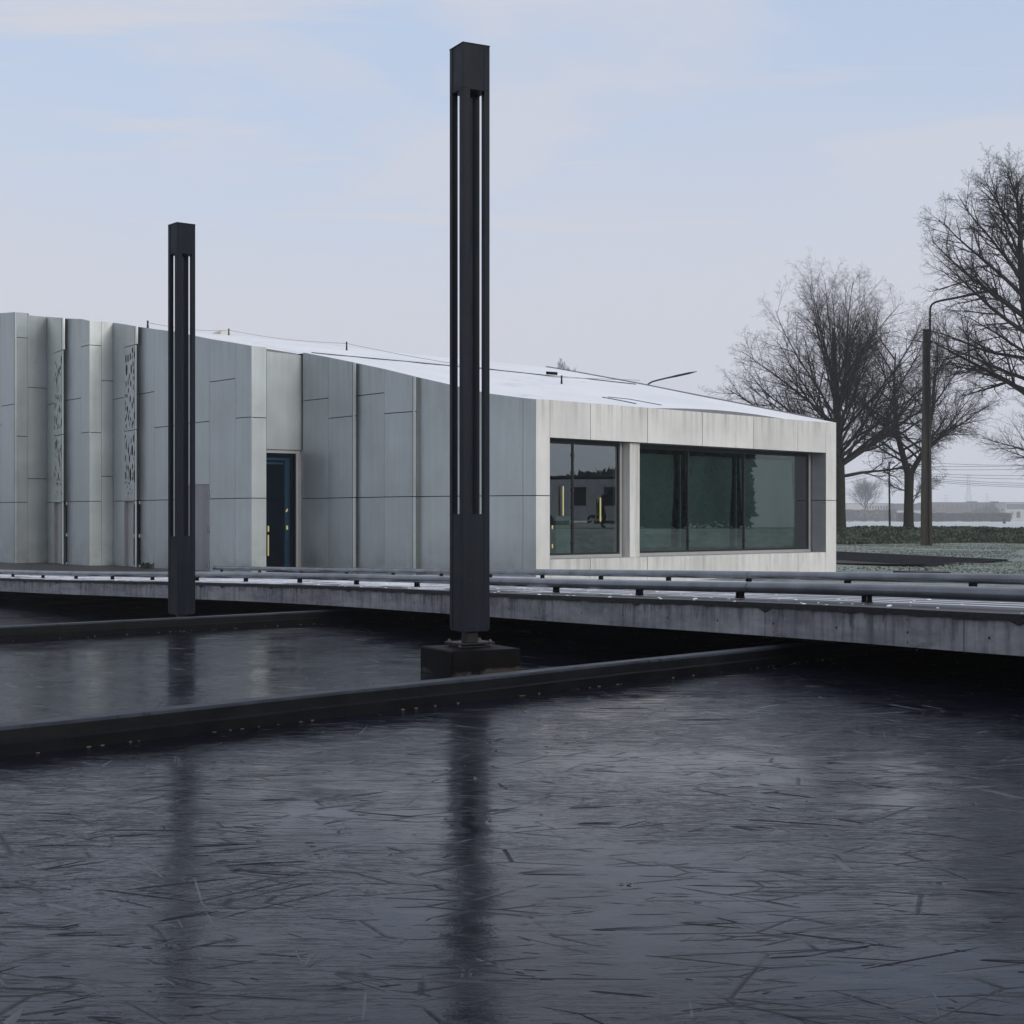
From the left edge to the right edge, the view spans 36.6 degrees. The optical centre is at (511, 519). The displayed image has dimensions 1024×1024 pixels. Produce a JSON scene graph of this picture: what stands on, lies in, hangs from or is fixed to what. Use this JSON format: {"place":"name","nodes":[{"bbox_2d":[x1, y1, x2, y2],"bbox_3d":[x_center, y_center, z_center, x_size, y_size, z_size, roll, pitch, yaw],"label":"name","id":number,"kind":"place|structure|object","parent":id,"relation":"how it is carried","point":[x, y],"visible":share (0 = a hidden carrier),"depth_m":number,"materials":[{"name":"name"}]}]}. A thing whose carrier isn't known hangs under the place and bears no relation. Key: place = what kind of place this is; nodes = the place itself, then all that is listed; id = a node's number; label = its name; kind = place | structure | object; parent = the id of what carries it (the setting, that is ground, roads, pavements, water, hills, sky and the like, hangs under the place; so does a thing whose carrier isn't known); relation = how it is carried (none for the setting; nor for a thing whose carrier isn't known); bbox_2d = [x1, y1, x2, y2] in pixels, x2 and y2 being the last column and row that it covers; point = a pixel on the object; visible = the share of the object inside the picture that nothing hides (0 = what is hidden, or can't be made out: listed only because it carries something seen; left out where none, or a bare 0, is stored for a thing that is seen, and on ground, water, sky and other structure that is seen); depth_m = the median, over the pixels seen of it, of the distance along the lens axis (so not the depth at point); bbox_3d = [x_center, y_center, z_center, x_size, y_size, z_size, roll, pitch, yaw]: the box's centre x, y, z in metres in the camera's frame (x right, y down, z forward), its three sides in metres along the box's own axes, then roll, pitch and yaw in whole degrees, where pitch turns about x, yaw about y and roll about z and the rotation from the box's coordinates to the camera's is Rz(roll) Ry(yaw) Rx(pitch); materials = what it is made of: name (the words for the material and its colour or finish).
{"place":"outdoors","nodes":[
{"label":"outdoors","id":0,"kind":"place"},
{"bbox_2d":[0,562,315,572],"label":"terrace","id":1,"kind":"structure","parent":0,"point":[45,566],"depth_m":42.67,"materials":[{"name":"grey concrete"}]},
{"bbox_2d":[140,562,154,568],"bbox_3d":[-10.110,1.250,42.731,0.475,0.179,0.411,0,0,38],"label":"weed","id":2,"kind":"object","parent":1,"relation":"on","point":[146,565],"visible":1,"depth_m":42.61,"materials":[{"name":"green plant"}]},
{"bbox_2d":[0,591,357,625],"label":"pond ice","id":3,"kind":"structure","parent":0,"point":[20,608],"depth_m":32.33,"materials":[{"name":"black ice"}]},
{"bbox_2d":[168,222,195,616],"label":"slotted column","id":4,"kind":"structure","parent":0,"point":[181,542],"depth_m":22.56,"materials":[{"name":"metal"}]},
{"bbox_2d":[0,616,816,722],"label":"pond ice","id":5,"kind":"structure","parent":0,"point":[284,654],"depth_m":16.77,"materials":[{"name":"black ice"}]},
{"bbox_2d":[0,608,449,640],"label":"pool kerb","id":6,"kind":"structure","parent":5,"relation":"in","point":[79,629],"depth_m":20.75,"materials":[{"name":"black stone"}]},
{"bbox_2d":[421,644,519,677],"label":"plinth","id":7,"kind":"structure","parent":5,"relation":"in","point":[447,661],"depth_m":14.71,"materials":[{"name":"black concrete"}]},
{"bbox_2d":[444,41,494,647],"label":"slotted column","id":8,"kind":"structure","parent":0,"point":[469,522],"depth_m":15.03,"materials":[{"name":"metal"}]},
{"bbox_2d":[0,648,1023,1023],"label":"pond ice","id":9,"kind":"structure","parent":0,"point":[480,920],"depth_m":5.59,"materials":[{"name":"grey ice"}]},
{"bbox_2d":[0,640,919,756],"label":"pool kerb","id":10,"kind":"structure","parent":9,"relation":"in","point":[59,733],"depth_m":9.85,"materials":[{"name":"black stone"}]},
{"bbox_2d":[0,623,1023,1023],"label":"ice crystals","id":11,"kind":"object","parent":9,"relation":"on","point":[14,1017],"visible":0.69,"depth_m":5.09,"materials":[{"name":"grey ice"}]},
{"bbox_2d":[0,0,1023,503],"label":"sky","id":12,"kind":"structure","parent":0,"point":[658,167],"materials":[{"name":"blue"}]},
{"bbox_2d":[705,542,1023,587],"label":"lawn","id":13,"kind":"structure","parent":0,"point":[841,566],"depth_m":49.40,"materials":[{"name":"green plant"}]},
{"bbox_2d":[0,312,835,579],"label":"pool house","id":14,"kind":"structure","parent":13,"relation":"on","point":[316,455],"depth_m":39.82,"materials":[{"name":"concrete"}]},
{"bbox_2d":[61,502,66,563],"bbox_3d":[-13.665,0.429,47.178,0.338,1.942,0.569,0,0,0],"label":"window","id":15,"kind":"structure","parent":14,"relation":"in","point":[65,503],"depth_m":47.01,"materials":[{"name":"glass"}]},
{"bbox_2d":[133,501,139,566],"bbox_3d":[-10.721,0.429,44.154,0.329,1.942,0.517,0,0,0],"label":"window","id":16,"kind":"structure","parent":14,"relation":"in","point":[138,502],"depth_m":44.03,"materials":[{"name":"glass"}]},
{"bbox_2d":[189,484,209,570],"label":"service door","id":17,"kind":"structure","parent":14,"relation":"in","point":[202,492],"depth_m":40.86,"materials":[{"name":"grey metal"}]},
{"bbox_2d":[266,449,304,571],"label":"glass door","id":18,"kind":"structure","parent":14,"relation":"in","point":[283,467],"depth_m":39.81,"materials":[{"name":"glass"}]},
{"bbox_2d":[550,439,621,558],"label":"window","id":19,"kind":"structure","parent":14,"relation":"in","point":[586,476],"depth_m":36.54,"materials":[{"name":"glass"}]},
{"bbox_2d":[640,444,810,555],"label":"window","id":20,"kind":"structure","parent":14,"relation":"in","point":[694,500],"depth_m":40.65,"materials":[{"name":"glass"}]},
{"bbox_2d":[0,572,1023,655],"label":"foot bridge","id":21,"kind":"structure","parent":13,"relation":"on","point":[990,627],"depth_m":14.90,"materials":[{"name":"concrete"}]},
{"bbox_2d":[0,570,1023,602],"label":"pipe rail","id":22,"kind":"object","parent":21,"relation":"on","point":[867,592],"visible":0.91,"depth_m":15.54,"materials":[{"name":"metal"}]},
{"bbox_2d":[212,566,1023,586],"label":"pipe rail","id":23,"kind":"object","parent":21,"relation":"on","point":[972,580],"visible":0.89,"depth_m":20.21,"materials":[{"name":"metal"}]},
{"bbox_2d":[893,570,950,572],"bbox_3d":[11.255,1.460,42.500,0.900,0.100,1.400,0,0,-20],"label":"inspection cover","id":24,"kind":"object","parent":13,"relation":"on","point":[916,571],"visible":0.5,"depth_m":42.35,"materials":[{"name":"metal"}]},
{"bbox_2d":[836,551,1008,566],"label":"path","id":25,"kind":"structure","parent":13,"relation":"on","point":[902,560],"depth_m":62.82,"materials":[{"name":"grey asphalt"}]},
{"bbox_2d":[886,143,1023,405],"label":"bare tree","id":26,"kind":"object","parent":13,"relation":"on","point":[988,366],"visible":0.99,"depth_m":83.89,"materials":[{"name":"brown plant"}]},
{"bbox_2d":[920,289,995,545],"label":"street lamp","id":27,"kind":"object","parent":13,"relation":"on","point":[926,502],"visible":0.77,"depth_m":87.85,"materials":[{"name":"wood"},{"name":"dark steel"}]},
{"bbox_2d":[836,560,897,563],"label":"basin floor","id":28,"kind":"structure","parent":0,"point":[843,561],"depth_m":66.23,"materials":[{"name":"grey concrete"}]},
{"bbox_2d":[845,503,892,520],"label":"hall","id":29,"kind":"structure","parent":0,"point":[873,506],"depth_m":860.00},
{"bbox_2d":[891,504,920,520],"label":"hall","id":30,"kind":"structure","parent":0,"point":[917,508],"depth_m":855.00,"materials":[{"name":"grey"}]},
{"bbox_2d":[836,530,1023,544],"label":"grass bank","id":31,"kind":"structure","parent":0,"point":[868,538],"depth_m":102.38,"materials":[{"name":"green plant"}]},
{"bbox_2d":[698,247,962,527],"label":"bare tree","id":32,"kind":"object","parent":31,"relation":"on","point":[830,362],"visible":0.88,"depth_m":106.18,"materials":[{"name":"brown plant"}]},
{"bbox_2d":[818,287,1022,526],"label":"bare tree","id":33,"kind":"object","parent":31,"relation":"on","point":[946,432],"visible":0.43,"depth_m":109.61,"materials":[{"name":"brown plant"}]},
{"bbox_2d":[836,525,1023,544],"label":"hedge","id":34,"kind":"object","parent":31,"relation":"on","point":[847,533],"depth_m":102.78,"materials":[{"name":"green plant"}]},
{"bbox_2d":[846,521,1023,527],"bbox_3d":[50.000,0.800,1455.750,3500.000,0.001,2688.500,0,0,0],"label":"field","id":35,"kind":"structure","parent":0,"point":[1013,524],"depth_m":353.58,"materials":[{"name":"white snow"}]},
{"bbox_2d":[557,358,575,370],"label":"bare tree","id":36,"kind":"object","parent":35,"relation":"on","point":[559,366],"visible":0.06,"depth_m":125.28,"materials":[{"name":"grey plant"}]},
{"bbox_2d":[648,371,696,384],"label":"street lamp","id":37,"kind":"object","parent":35,"relation":"on","point":[682,374],"visible":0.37,"depth_m":117.95,"materials":[{"name":"metal"}]},
{"bbox_2d":[845,475,883,521],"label":"bare tree","id":38,"kind":"object","parent":35,"relation":"on","point":[863,490],"visible":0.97,"depth_m":739.36,"materials":[{"name":"grey plant"}]},
{"bbox_2d":[846,509,898,521],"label":"thicket","id":39,"kind":"object","parent":35,"relation":"on","point":[857,515],"visible":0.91,"depth_m":699.89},
{"bbox_2d":[882,461,894,525],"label":"utility pole","id":40,"kind":"object","parent":35,"relation":"on","point":[889,490],"visible":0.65,"depth_m":121.94,"materials":[{"name":"brown wood"}]},
{"bbox_2d":[896,512,1011,521],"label":"hedge","id":41,"kind":"object","parent":35,"relation":"on","point":[963,517],"visible":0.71,"depth_m":697.61,"materials":[{"name":"grey plant"}]},
{"bbox_2d":[962,474,975,500],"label":"pylon","id":42,"kind":"object","parent":35,"relation":"on","point":[967,475],"visible":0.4,"depth_m":1999.91,"materials":[{"name":"grey metal"}]},
{"bbox_2d":[971,507,1003,521],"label":"thicket","id":43,"kind":"object","parent":35,"relation":"on","point":[988,509],"visible":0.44,"depth_m":738.74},
{"bbox_2d":[965,396,1023,479],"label":"bare tree","id":44,"kind":"object","parent":35,"relation":"on","point":[1011,445],"visible":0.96,"depth_m":131.84,"materials":[{"name":"grey plant"}]},
{"bbox_2d":[896,473,1000,478],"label":"overhead wire","id":45,"kind":"object","parent":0,"point":[965,477],"visible":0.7,"depth_m":119.98,"materials":[{"name":"grey metal"}]},
{"bbox_2d":[932,507,970,521],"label":"barn","id":46,"kind":"structure","parent":0,"point":[950,509],"depth_m":781.68,"materials":[{"name":"grey tile"}]},
{"bbox_2d":[897,477,1007,486],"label":"overhead wire","id":47,"kind":"object","parent":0,"point":[969,484],"visible":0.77,"depth_m":120.30,"materials":[{"name":"grey metal"}]},
{"bbox_2d":[917,501,997,517],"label":"hall","id":48,"kind":"structure","parent":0,"point":[969,505],"depth_m":860.00,"materials":[{"name":"grey"}]},
{"bbox_2d":[918,466,996,466],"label":"overhead wire","id":49,"kind":"object","parent":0,"point":[964,466],"visible":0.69,"depth_m":120.51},
{"bbox_2d":[903,472,1023,475],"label":"overhead wire","id":50,"kind":"object","parent":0,"point":[990,475],"visible":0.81,"depth_m":118.91,"materials":[{"name":"grey metal"}]},
{"bbox_2d":[919,469,1023,469],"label":"overhead wire","id":51,"kind":"object","parent":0,"point":[1000,469],"visible":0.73,"depth_m":118.44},
{"bbox_2d":[994,502,1023,520],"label":"hall","id":52,"kind":"structure","parent":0,"point":[1015,510],"depth_m":840.00,"materials":[{"name":"white"}]},
{"bbox_2d":[1008,549,1023,555],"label":"road embankment","id":53,"kind":"structure","parent":0,"point":[1020,552],"depth_m":65.38,"materials":[{"name":"concrete"}]}
]}

